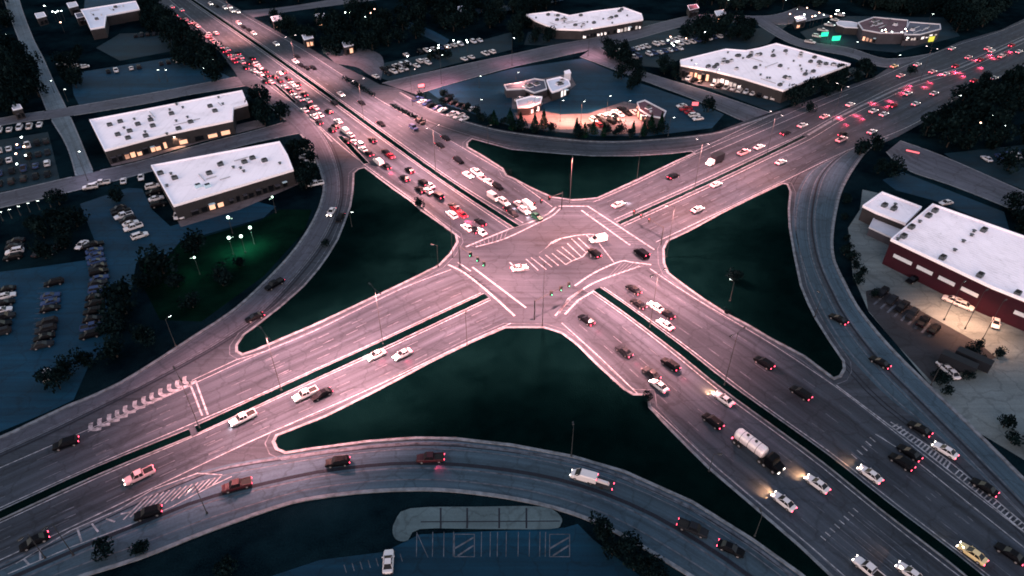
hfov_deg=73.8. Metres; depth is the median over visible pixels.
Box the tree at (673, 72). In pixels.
[670,69,680,78]
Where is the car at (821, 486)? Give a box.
[804,474,830,493]
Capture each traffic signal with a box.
[459,246,485,266]
[533,192,562,209]
[534,282,569,319]
[633,209,663,244]
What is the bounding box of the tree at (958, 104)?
[946,96,972,114]
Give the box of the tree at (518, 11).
[516,9,529,20]
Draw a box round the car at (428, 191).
[424,187,433,194]
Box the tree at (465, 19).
[456,3,473,27]
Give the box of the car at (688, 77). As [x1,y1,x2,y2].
[685,75,691,80]
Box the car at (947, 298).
[941,295,962,302]
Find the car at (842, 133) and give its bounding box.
[838,131,847,135]
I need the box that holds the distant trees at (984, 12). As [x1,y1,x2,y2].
[0,0,1017,66]
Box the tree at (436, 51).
[433,45,440,55]
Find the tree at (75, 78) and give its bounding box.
[65,73,82,87]
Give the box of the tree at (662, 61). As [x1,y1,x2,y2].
[656,52,670,66]
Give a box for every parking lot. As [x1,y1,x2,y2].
[0,132,59,191]
[0,188,275,431]
[71,58,229,104]
[84,0,133,8]
[97,32,172,60]
[142,242,178,257]
[273,524,639,575]
[381,32,511,80]
[429,58,723,135]
[524,21,662,44]
[603,24,786,66]
[704,67,865,110]
[801,16,959,52]
[883,172,1008,229]
[944,145,1023,188]
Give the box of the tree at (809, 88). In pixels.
[800,81,815,99]
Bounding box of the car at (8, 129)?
[6,127,12,132]
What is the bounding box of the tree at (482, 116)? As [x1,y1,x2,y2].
[478,113,486,120]
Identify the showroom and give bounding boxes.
[546,77,569,100]
[636,100,665,126]
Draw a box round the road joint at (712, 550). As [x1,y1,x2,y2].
[0,86,1023,575]
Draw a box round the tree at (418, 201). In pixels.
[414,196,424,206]
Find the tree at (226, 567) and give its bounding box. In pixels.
[212,554,238,575]
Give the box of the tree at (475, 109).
[471,104,480,112]
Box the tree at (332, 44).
[320,32,343,55]
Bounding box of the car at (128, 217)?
[118,214,135,222]
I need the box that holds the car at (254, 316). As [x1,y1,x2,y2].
[244,312,264,322]
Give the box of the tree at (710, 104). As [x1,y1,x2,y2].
[702,95,716,111]
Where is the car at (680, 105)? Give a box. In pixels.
[676,103,687,107]
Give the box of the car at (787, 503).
[771,491,796,511]
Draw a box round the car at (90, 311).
[82,305,100,315]
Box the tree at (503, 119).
[500,117,507,122]
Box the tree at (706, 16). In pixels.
[697,11,710,20]
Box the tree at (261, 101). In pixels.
[250,95,269,113]
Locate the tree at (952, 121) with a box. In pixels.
[935,108,967,135]
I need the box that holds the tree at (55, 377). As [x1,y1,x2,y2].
[39,366,68,393]
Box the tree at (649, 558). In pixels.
[638,548,664,568]
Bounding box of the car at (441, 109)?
[437,107,447,112]
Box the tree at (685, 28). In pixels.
[679,17,697,37]
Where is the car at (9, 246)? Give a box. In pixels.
[5,243,23,249]
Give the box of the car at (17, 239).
[6,237,24,244]
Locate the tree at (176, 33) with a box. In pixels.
[169,26,187,42]
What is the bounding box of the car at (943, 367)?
[935,361,952,373]
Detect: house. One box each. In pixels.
[12,104,25,119]
[34,12,48,25]
[67,1,79,14]
[74,12,86,25]
[271,15,280,28]
[302,35,314,47]
[342,41,353,55]
[686,4,698,17]
[714,10,723,22]
[793,15,805,28]
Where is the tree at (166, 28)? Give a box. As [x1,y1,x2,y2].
[158,22,174,42]
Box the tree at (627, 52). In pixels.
[622,48,633,58]
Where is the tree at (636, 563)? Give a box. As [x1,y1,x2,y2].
[622,553,647,572]
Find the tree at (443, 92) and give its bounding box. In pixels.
[440,88,447,95]
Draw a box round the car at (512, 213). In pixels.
[506,209,518,217]
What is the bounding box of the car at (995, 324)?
[990,317,1000,329]
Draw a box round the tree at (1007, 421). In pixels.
[997,413,1017,428]
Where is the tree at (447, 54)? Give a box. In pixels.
[441,50,452,58]
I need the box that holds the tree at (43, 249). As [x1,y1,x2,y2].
[26,237,57,258]
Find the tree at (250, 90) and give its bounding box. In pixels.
[245,85,257,98]
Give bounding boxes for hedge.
[342,75,375,96]
[390,103,425,121]
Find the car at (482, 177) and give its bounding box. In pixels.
[477,174,486,181]
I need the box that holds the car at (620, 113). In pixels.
[616,111,624,116]
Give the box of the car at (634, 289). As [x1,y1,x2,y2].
[625,284,641,294]
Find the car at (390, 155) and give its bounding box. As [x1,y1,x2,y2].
[386,153,395,158]
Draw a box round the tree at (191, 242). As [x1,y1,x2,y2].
[179,227,205,255]
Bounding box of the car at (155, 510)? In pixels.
[133,503,162,521]
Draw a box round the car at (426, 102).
[421,99,432,105]
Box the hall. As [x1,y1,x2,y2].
[504,78,546,97]
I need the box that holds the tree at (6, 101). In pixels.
[0,85,23,113]
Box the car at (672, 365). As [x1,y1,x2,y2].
[660,357,680,371]
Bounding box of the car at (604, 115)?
[598,113,607,118]
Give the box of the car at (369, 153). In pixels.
[364,150,373,156]
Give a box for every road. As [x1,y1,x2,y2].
[0,0,1023,575]
[0,85,338,451]
[0,441,797,575]
[392,93,777,153]
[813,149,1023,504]
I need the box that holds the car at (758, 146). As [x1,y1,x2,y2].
[753,144,763,149]
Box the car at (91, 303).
[84,298,105,308]
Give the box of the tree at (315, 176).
[303,166,319,181]
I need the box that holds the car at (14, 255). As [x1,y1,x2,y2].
[2,251,22,261]
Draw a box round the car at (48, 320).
[35,315,57,327]
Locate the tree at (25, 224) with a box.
[22,214,35,227]
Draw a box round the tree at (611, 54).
[603,48,617,59]
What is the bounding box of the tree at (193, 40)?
[186,30,205,51]
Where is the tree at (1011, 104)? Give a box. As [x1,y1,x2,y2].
[992,89,1023,117]
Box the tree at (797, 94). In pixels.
[784,85,806,106]
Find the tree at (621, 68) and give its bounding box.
[613,63,630,78]
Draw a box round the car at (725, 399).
[713,391,734,406]
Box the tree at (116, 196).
[107,185,124,202]
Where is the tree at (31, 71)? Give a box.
[22,61,42,81]
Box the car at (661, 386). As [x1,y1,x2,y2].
[649,379,669,392]
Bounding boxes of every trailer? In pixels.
[587,477,613,490]
[938,349,978,376]
[955,346,994,373]
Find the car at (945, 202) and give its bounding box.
[938,199,953,205]
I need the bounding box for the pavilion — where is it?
[516,96,541,115]
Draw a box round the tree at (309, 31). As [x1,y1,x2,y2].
[303,26,317,38]
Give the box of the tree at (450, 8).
[444,2,458,15]
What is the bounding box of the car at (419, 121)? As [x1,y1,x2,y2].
[415,117,424,124]
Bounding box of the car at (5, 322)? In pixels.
[0,319,11,326]
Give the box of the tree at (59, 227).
[46,215,77,239]
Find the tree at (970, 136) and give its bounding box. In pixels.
[956,117,992,149]
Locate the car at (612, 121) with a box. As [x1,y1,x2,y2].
[606,118,616,124]
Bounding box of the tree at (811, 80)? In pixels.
[803,76,818,95]
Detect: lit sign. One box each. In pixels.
[691,101,698,108]
[820,31,828,39]
[830,35,840,44]
[905,148,919,153]
[926,36,934,46]
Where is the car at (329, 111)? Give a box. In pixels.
[324,108,332,114]
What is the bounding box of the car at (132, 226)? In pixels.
[123,222,143,231]
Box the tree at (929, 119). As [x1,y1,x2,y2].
[919,112,943,136]
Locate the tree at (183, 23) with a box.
[172,18,191,39]
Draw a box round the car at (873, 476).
[857,464,883,484]
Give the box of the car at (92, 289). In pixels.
[87,285,102,293]
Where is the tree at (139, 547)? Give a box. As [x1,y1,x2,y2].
[127,538,149,555]
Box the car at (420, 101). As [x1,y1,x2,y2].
[417,99,425,103]
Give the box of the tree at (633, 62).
[626,58,638,69]
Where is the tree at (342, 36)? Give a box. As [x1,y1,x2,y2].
[337,30,351,47]
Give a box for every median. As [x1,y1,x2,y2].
[0,429,191,520]
[190,0,519,227]
[195,293,489,433]
[259,75,296,102]
[299,110,332,141]
[337,136,368,163]
[593,287,983,575]
[616,135,806,224]
[807,38,1023,134]
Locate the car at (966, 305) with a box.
[953,300,974,311]
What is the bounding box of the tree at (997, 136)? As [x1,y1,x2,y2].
[979,119,1017,149]
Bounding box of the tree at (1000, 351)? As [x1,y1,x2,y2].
[992,346,1008,358]
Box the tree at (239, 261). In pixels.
[231,255,245,266]
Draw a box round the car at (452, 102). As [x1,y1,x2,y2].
[448,100,458,104]
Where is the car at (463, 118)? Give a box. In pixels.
[458,115,468,121]
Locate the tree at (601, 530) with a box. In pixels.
[588,510,615,543]
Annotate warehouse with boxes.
[882,203,1023,330]
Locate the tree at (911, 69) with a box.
[906,65,917,73]
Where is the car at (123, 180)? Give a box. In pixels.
[119,177,126,184]
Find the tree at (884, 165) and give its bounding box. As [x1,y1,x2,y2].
[872,158,889,173]
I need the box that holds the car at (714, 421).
[701,412,724,429]
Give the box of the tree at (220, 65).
[208,56,228,73]
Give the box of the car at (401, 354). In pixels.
[392,348,412,360]
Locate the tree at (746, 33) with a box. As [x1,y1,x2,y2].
[740,24,753,40]
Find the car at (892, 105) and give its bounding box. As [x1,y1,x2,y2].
[889,103,897,107]
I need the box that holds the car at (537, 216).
[530,212,542,220]
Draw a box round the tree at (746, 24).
[736,21,750,28]
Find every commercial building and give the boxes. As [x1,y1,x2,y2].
[80,1,139,39]
[89,90,249,164]
[151,141,295,220]
[526,7,642,39]
[679,43,849,102]
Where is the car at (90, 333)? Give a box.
[78,328,99,340]
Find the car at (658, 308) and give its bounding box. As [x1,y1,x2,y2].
[647,301,663,312]
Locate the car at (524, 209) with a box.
[517,206,530,213]
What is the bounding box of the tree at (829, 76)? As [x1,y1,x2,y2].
[825,73,836,83]
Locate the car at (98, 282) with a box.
[87,279,107,286]
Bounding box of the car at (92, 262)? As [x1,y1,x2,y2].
[87,257,105,265]
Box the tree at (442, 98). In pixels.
[439,96,445,103]
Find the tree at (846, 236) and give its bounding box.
[843,234,850,239]
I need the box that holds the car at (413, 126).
[409,123,417,130]
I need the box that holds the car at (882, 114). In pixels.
[879,112,888,116]
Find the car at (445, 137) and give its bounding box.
[440,135,450,140]
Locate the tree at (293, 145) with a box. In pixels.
[285,139,303,159]
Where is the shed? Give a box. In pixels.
[867,218,900,244]
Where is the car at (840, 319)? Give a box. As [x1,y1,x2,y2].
[828,313,848,324]
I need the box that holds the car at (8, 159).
[6,157,12,162]
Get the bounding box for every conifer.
[489,110,498,124]
[505,108,512,123]
[508,117,516,130]
[530,113,539,129]
[539,109,547,128]
[580,122,588,137]
[589,120,598,134]
[600,122,606,136]
[641,119,646,135]
[646,113,655,130]
[656,111,664,131]
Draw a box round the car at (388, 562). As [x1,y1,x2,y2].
[382,549,394,574]
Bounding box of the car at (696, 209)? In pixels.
[691,206,703,212]
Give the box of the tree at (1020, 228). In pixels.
[1014,212,1023,232]
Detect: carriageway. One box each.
[0,269,481,509]
[0,299,511,561]
[169,0,510,237]
[196,0,552,223]
[560,292,963,575]
[592,21,1023,219]
[603,268,1023,575]
[623,42,1023,242]
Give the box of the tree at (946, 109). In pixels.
[932,103,959,118]
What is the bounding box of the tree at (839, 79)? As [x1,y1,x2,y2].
[830,71,849,90]
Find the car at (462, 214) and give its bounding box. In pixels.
[455,210,467,218]
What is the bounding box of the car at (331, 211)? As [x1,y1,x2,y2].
[326,207,335,215]
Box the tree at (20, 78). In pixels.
[13,76,33,93]
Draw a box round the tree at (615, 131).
[612,128,619,135]
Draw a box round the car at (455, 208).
[450,206,460,211]
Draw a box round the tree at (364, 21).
[353,10,375,31]
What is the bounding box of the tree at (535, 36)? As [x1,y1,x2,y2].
[528,31,539,42]
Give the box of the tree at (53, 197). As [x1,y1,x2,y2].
[42,188,67,204]
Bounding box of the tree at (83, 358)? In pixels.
[68,346,96,368]
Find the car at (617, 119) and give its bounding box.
[613,117,621,122]
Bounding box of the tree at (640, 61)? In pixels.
[635,55,642,66]
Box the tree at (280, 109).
[269,99,290,119]
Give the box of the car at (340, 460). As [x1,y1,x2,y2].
[325,455,349,468]
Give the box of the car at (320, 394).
[310,387,332,401]
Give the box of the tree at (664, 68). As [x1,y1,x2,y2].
[659,65,668,73]
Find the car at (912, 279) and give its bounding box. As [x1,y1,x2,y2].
[905,275,918,283]
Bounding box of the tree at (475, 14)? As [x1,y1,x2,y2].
[456,5,479,22]
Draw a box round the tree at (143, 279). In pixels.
[131,269,162,290]
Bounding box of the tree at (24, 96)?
[5,85,30,107]
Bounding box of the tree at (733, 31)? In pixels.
[726,25,738,39]
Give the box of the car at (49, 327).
[34,323,56,334]
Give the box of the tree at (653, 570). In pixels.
[642,561,668,575]
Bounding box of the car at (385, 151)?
[381,149,390,154]
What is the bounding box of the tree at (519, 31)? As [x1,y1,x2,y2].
[515,28,524,40]
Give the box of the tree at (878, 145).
[870,132,884,150]
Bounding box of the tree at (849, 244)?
[845,242,854,248]
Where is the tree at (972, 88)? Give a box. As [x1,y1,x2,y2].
[950,81,982,100]
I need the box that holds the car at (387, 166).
[382,163,391,169]
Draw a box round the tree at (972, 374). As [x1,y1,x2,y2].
[961,369,976,379]
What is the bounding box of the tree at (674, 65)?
[668,59,679,71]
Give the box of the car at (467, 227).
[461,224,471,231]
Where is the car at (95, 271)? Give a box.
[88,267,108,276]
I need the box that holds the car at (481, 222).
[473,218,486,226]
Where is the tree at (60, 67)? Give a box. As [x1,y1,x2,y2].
[54,61,68,71]
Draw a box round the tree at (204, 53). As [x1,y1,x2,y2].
[195,43,217,68]
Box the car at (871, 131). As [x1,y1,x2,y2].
[867,129,876,134]
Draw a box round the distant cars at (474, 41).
[56,1,1021,81]
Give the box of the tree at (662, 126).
[656,120,669,133]
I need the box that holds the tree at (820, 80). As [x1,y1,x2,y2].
[816,76,826,87]
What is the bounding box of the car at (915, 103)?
[911,101,919,105]
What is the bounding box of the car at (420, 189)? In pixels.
[414,186,424,192]
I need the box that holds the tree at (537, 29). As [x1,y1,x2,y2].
[530,23,541,35]
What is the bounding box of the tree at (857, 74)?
[850,67,863,81]
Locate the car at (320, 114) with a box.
[316,112,323,117]
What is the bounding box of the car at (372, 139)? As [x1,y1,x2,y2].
[367,137,376,142]
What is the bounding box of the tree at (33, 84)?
[20,77,48,96]
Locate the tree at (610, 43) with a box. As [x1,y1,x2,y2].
[603,38,617,48]
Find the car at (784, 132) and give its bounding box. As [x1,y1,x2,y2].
[780,130,790,135]
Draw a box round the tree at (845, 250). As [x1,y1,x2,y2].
[839,244,850,254]
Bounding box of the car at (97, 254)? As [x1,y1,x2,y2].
[85,251,103,259]
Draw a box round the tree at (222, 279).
[212,260,232,286]
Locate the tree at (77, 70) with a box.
[68,63,83,76]
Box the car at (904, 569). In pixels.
[895,561,922,575]
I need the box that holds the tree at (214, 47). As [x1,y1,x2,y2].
[200,41,223,60]
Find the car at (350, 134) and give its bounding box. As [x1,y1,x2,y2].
[346,132,354,137]
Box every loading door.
[916,265,932,275]
[938,275,954,285]
[960,286,978,297]
[1013,310,1023,317]
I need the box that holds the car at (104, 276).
[89,274,109,281]
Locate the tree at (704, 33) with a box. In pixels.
[697,24,713,43]
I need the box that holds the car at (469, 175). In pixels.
[462,171,473,178]
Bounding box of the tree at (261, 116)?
[252,103,274,124]
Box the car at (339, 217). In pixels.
[335,213,344,221]
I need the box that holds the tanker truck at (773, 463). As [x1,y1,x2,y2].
[731,428,784,474]
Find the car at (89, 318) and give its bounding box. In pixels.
[82,314,101,323]
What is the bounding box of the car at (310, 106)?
[305,103,312,109]
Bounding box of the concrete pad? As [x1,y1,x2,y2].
[392,506,561,540]
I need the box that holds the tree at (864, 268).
[859,263,868,274]
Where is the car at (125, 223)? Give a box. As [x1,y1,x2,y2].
[121,220,139,226]
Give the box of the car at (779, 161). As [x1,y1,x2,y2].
[775,159,785,164]
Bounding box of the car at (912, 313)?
[905,306,919,319]
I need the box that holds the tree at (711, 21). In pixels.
[697,13,717,25]
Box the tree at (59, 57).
[48,50,69,65]
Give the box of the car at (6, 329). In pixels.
[0,325,11,334]
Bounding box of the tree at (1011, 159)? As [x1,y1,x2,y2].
[995,145,1023,173]
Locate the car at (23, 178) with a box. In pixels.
[19,175,27,181]
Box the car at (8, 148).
[6,146,11,151]
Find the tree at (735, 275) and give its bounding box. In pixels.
[726,267,744,280]
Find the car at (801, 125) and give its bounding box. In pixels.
[797,123,806,127]
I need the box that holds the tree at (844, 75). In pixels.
[833,69,848,84]
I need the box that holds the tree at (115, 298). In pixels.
[94,274,139,318]
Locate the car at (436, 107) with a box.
[432,105,442,110]
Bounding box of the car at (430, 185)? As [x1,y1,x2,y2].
[427,182,434,188]
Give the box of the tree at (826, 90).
[820,82,834,95]
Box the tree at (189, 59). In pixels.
[179,49,200,68]
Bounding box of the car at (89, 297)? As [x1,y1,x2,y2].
[85,293,102,301]
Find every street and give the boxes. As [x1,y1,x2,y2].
[0,77,245,124]
[0,122,297,206]
[6,0,92,175]
[243,0,371,16]
[326,48,383,79]
[384,6,830,93]
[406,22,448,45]
[475,0,560,12]
[581,46,767,120]
[756,18,928,66]
[887,141,1023,208]
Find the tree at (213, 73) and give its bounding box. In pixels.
[200,60,221,81]
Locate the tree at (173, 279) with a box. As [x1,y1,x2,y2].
[164,271,185,287]
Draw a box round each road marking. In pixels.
[0,0,1023,575]
[8,94,1023,574]
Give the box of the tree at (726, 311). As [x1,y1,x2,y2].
[722,307,730,313]
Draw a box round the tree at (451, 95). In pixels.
[444,92,454,97]
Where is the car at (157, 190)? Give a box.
[145,187,161,195]
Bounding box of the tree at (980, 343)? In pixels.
[974,339,985,348]
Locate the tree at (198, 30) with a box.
[184,27,205,44]
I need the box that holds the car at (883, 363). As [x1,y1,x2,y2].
[868,355,890,369]
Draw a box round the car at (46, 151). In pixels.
[43,149,50,155]
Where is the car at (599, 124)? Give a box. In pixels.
[594,121,602,127]
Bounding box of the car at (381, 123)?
[376,120,385,126]
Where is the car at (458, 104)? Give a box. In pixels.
[454,102,464,106]
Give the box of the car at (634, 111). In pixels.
[629,109,637,114]
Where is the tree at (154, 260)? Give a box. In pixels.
[134,243,179,279]
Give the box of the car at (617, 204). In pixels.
[611,201,624,207]
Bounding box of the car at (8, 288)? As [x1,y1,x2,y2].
[0,285,16,292]
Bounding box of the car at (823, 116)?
[820,114,829,118]
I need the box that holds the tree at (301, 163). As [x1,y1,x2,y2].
[294,159,306,167]
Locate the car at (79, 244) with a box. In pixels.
[74,240,88,249]
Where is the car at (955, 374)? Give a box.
[945,368,961,380]
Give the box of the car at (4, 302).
[0,299,15,306]
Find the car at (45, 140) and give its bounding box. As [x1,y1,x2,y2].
[41,137,48,143]
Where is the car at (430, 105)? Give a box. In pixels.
[427,102,437,107]
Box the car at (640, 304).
[630,298,646,309]
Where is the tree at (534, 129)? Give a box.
[531,126,538,132]
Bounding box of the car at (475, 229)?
[470,225,478,233]
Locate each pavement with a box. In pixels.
[111,120,264,165]
[177,175,300,226]
[512,75,575,108]
[514,102,655,133]
[682,78,755,95]
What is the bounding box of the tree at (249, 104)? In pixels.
[244,97,256,113]
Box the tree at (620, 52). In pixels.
[613,48,624,57]
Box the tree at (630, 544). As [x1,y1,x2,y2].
[614,529,643,559]
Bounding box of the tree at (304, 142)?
[296,137,314,152]
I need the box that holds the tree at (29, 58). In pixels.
[18,50,42,71]
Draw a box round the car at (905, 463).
[888,452,915,471]
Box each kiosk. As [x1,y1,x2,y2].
[564,69,570,79]
[834,21,857,34]
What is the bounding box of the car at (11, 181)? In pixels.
[7,177,14,184]
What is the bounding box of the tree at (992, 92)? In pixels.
[976,84,1004,103]
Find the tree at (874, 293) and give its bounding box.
[869,288,880,297]
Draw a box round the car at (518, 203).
[514,200,525,206]
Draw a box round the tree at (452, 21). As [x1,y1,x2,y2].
[440,11,463,31]
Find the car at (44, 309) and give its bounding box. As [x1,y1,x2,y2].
[39,304,60,313]
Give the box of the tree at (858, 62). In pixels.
[855,57,869,70]
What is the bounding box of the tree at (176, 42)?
[168,38,182,50]
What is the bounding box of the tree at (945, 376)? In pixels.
[935,372,954,386]
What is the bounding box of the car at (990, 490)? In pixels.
[970,477,999,497]
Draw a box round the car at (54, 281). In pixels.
[43,276,63,287]
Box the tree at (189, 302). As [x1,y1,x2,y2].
[176,290,199,311]
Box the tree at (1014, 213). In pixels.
[1010,207,1023,221]
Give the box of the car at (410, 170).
[404,167,414,173]
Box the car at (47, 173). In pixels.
[44,170,50,177]
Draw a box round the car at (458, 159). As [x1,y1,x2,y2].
[453,155,463,163]
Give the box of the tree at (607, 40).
[600,34,613,48]
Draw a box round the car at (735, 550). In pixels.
[717,539,745,557]
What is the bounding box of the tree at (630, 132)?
[627,129,635,137]
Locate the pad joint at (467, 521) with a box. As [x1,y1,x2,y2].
[421,508,559,527]
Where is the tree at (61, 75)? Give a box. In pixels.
[58,67,69,81]
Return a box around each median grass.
[262,76,295,102]
[338,136,367,163]
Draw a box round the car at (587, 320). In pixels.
[578,314,594,325]
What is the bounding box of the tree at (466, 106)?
[463,102,469,110]
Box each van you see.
[340,126,349,133]
[373,157,383,165]
[487,190,498,201]
[522,198,535,210]
[570,468,597,484]
[589,233,607,243]
[634,248,649,259]
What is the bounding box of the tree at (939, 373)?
[930,368,944,378]
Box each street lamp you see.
[17,534,46,558]
[41,523,74,555]
[172,366,200,428]
[186,485,207,513]
[259,326,281,390]
[368,282,383,343]
[425,124,439,171]
[449,205,459,257]
[542,263,544,325]
[570,421,573,456]
[649,268,666,327]
[665,205,674,256]
[723,326,746,384]
[754,507,761,536]
[930,364,948,385]
[943,280,965,319]
[964,289,988,328]
[982,299,1007,338]
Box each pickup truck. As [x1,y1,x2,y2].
[0,311,15,319]
[19,164,26,171]
[23,141,30,147]
[25,122,32,129]
[25,152,31,159]
[33,138,39,145]
[79,320,104,331]
[82,240,103,249]
[92,179,110,184]
[110,207,130,215]
[113,210,133,219]
[123,464,155,485]
[221,476,252,493]
[229,408,257,426]
[264,277,284,290]
[292,385,318,401]
[308,179,323,187]
[379,66,388,70]
[389,69,397,73]
[411,96,423,101]
[416,451,444,463]
[446,111,458,116]
[452,112,464,118]
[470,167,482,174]
[481,50,489,55]
[617,106,626,110]
[621,109,632,115]
[676,517,708,538]
[678,105,692,111]
[716,82,723,87]
[722,84,729,89]
[737,148,750,155]
[804,39,815,43]
[817,28,828,31]
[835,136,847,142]
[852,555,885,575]
[894,299,910,312]
[915,314,930,327]
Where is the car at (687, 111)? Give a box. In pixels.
[684,109,694,114]
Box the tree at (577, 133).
[572,125,582,138]
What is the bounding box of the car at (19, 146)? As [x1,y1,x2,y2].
[15,143,21,149]
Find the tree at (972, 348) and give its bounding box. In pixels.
[965,341,982,353]
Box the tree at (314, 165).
[304,160,319,174]
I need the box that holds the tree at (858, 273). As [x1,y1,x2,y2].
[852,270,863,277]
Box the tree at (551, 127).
[547,122,556,130]
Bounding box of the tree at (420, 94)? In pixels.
[416,90,424,97]
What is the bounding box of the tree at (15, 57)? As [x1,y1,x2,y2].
[0,54,22,68]
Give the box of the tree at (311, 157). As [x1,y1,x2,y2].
[301,149,318,160]
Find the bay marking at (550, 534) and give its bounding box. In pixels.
[30,282,930,572]
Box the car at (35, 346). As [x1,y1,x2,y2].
[31,340,53,350]
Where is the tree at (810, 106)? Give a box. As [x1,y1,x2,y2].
[805,100,817,111]
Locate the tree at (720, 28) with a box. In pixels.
[712,22,725,34]
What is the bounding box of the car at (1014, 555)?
[993,541,1023,565]
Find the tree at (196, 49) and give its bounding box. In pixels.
[192,41,205,55]
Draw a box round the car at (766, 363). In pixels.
[753,355,774,370]
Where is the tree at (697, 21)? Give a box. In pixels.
[688,15,704,33]
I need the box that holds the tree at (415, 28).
[405,20,424,38]
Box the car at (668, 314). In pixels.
[659,309,675,319]
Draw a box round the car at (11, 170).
[8,167,14,173]
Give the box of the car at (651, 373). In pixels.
[641,366,660,379]
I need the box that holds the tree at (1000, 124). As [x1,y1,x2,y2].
[990,119,1017,142]
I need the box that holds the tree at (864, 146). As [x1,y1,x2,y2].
[853,137,876,154]
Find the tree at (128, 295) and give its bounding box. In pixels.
[109,280,132,304]
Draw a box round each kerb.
[0,0,1023,575]
[235,138,845,575]
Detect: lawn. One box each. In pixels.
[143,210,311,321]
[238,168,455,352]
[275,328,828,575]
[468,139,692,198]
[665,184,842,376]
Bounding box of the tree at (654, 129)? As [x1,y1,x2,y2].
[650,127,658,133]
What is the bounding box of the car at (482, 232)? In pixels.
[478,227,486,235]
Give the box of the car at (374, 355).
[365,348,386,361]
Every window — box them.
[110,156,116,162]
[124,152,129,158]
[142,147,148,153]
[154,144,160,150]
[178,138,187,144]
[190,209,198,215]
[195,135,203,140]
[207,132,217,137]
[208,202,215,209]
[220,128,229,134]
[255,188,261,195]
[268,185,273,191]
[274,183,280,189]
[893,254,911,264]
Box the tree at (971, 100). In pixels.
[965,90,984,111]
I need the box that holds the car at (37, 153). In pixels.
[35,151,41,156]
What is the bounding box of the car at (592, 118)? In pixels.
[589,116,598,121]
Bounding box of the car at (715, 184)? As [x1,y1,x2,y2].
[709,181,721,187]
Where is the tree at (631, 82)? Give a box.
[626,75,637,89]
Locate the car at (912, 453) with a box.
[896,443,922,461]
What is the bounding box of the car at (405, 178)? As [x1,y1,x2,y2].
[400,175,409,181]
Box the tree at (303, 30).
[298,24,312,36]
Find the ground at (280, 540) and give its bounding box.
[0,0,1023,575]
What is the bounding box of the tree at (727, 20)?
[717,13,734,31]
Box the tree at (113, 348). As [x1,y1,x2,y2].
[93,331,124,364]
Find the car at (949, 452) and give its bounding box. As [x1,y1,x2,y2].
[932,441,958,459]
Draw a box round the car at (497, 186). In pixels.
[491,181,503,190]
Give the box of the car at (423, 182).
[417,179,427,186]
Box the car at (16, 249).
[4,246,24,254]
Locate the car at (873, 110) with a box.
[869,108,877,113]
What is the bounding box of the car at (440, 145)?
[435,142,444,148]
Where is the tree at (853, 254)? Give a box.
[846,249,860,260]
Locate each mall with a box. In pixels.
[856,17,907,43]
[901,21,940,45]
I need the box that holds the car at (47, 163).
[43,160,50,166]
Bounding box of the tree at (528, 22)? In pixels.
[525,18,532,26]
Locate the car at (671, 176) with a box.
[667,173,679,179]
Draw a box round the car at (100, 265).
[88,262,106,270]
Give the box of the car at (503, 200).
[498,196,509,205]
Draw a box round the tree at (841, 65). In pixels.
[837,63,848,75]
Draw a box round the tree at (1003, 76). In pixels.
[1001,63,1023,87]
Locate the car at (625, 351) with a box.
[615,344,633,357]
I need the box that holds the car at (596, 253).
[587,248,601,258]
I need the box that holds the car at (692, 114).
[688,112,699,117]
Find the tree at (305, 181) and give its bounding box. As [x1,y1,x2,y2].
[297,173,312,189]
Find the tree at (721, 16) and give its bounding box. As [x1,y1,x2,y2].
[715,10,732,22]
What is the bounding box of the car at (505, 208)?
[503,206,512,210]
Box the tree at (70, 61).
[61,54,78,66]
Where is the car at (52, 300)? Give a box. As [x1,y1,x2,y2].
[39,297,60,306]
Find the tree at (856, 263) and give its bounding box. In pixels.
[851,257,860,268]
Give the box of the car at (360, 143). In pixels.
[356,141,364,146]
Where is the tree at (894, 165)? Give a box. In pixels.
[885,154,907,177]
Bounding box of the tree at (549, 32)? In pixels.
[541,26,555,40]
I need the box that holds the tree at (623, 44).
[615,39,630,49]
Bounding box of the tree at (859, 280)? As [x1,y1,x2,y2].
[853,274,864,285]
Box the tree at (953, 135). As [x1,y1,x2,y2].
[937,127,962,146]
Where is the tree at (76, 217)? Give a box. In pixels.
[57,205,90,226]
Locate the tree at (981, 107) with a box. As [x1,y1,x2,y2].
[971,99,996,123]
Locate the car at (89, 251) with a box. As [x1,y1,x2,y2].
[85,247,103,254]
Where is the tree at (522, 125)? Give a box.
[517,119,528,129]
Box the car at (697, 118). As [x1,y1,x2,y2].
[691,116,703,120]
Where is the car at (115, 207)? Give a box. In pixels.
[109,204,126,210]
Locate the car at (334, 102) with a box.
[330,100,338,105]
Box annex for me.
[858,191,921,229]
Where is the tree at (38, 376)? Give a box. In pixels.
[31,365,54,383]
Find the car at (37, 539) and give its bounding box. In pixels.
[18,531,49,551]
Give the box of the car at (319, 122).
[315,119,323,124]
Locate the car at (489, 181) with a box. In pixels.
[484,178,492,185]
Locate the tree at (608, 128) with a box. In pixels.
[604,124,612,134]
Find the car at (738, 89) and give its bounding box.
[736,87,742,92]
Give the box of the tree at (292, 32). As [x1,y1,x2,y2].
[287,25,298,38]
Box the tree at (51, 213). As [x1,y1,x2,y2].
[41,205,61,221]
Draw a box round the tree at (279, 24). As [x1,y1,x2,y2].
[272,18,285,31]
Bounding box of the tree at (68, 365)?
[53,354,78,380]
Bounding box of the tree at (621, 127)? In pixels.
[615,122,626,133]
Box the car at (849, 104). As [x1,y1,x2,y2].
[845,102,854,106]
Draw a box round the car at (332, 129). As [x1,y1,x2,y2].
[328,127,336,131]
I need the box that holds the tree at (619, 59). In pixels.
[615,55,624,62]
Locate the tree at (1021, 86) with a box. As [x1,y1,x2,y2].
[1007,80,1023,98]
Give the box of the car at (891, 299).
[885,294,898,304]
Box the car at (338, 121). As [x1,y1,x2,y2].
[334,119,342,123]
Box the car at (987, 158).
[980,156,992,161]

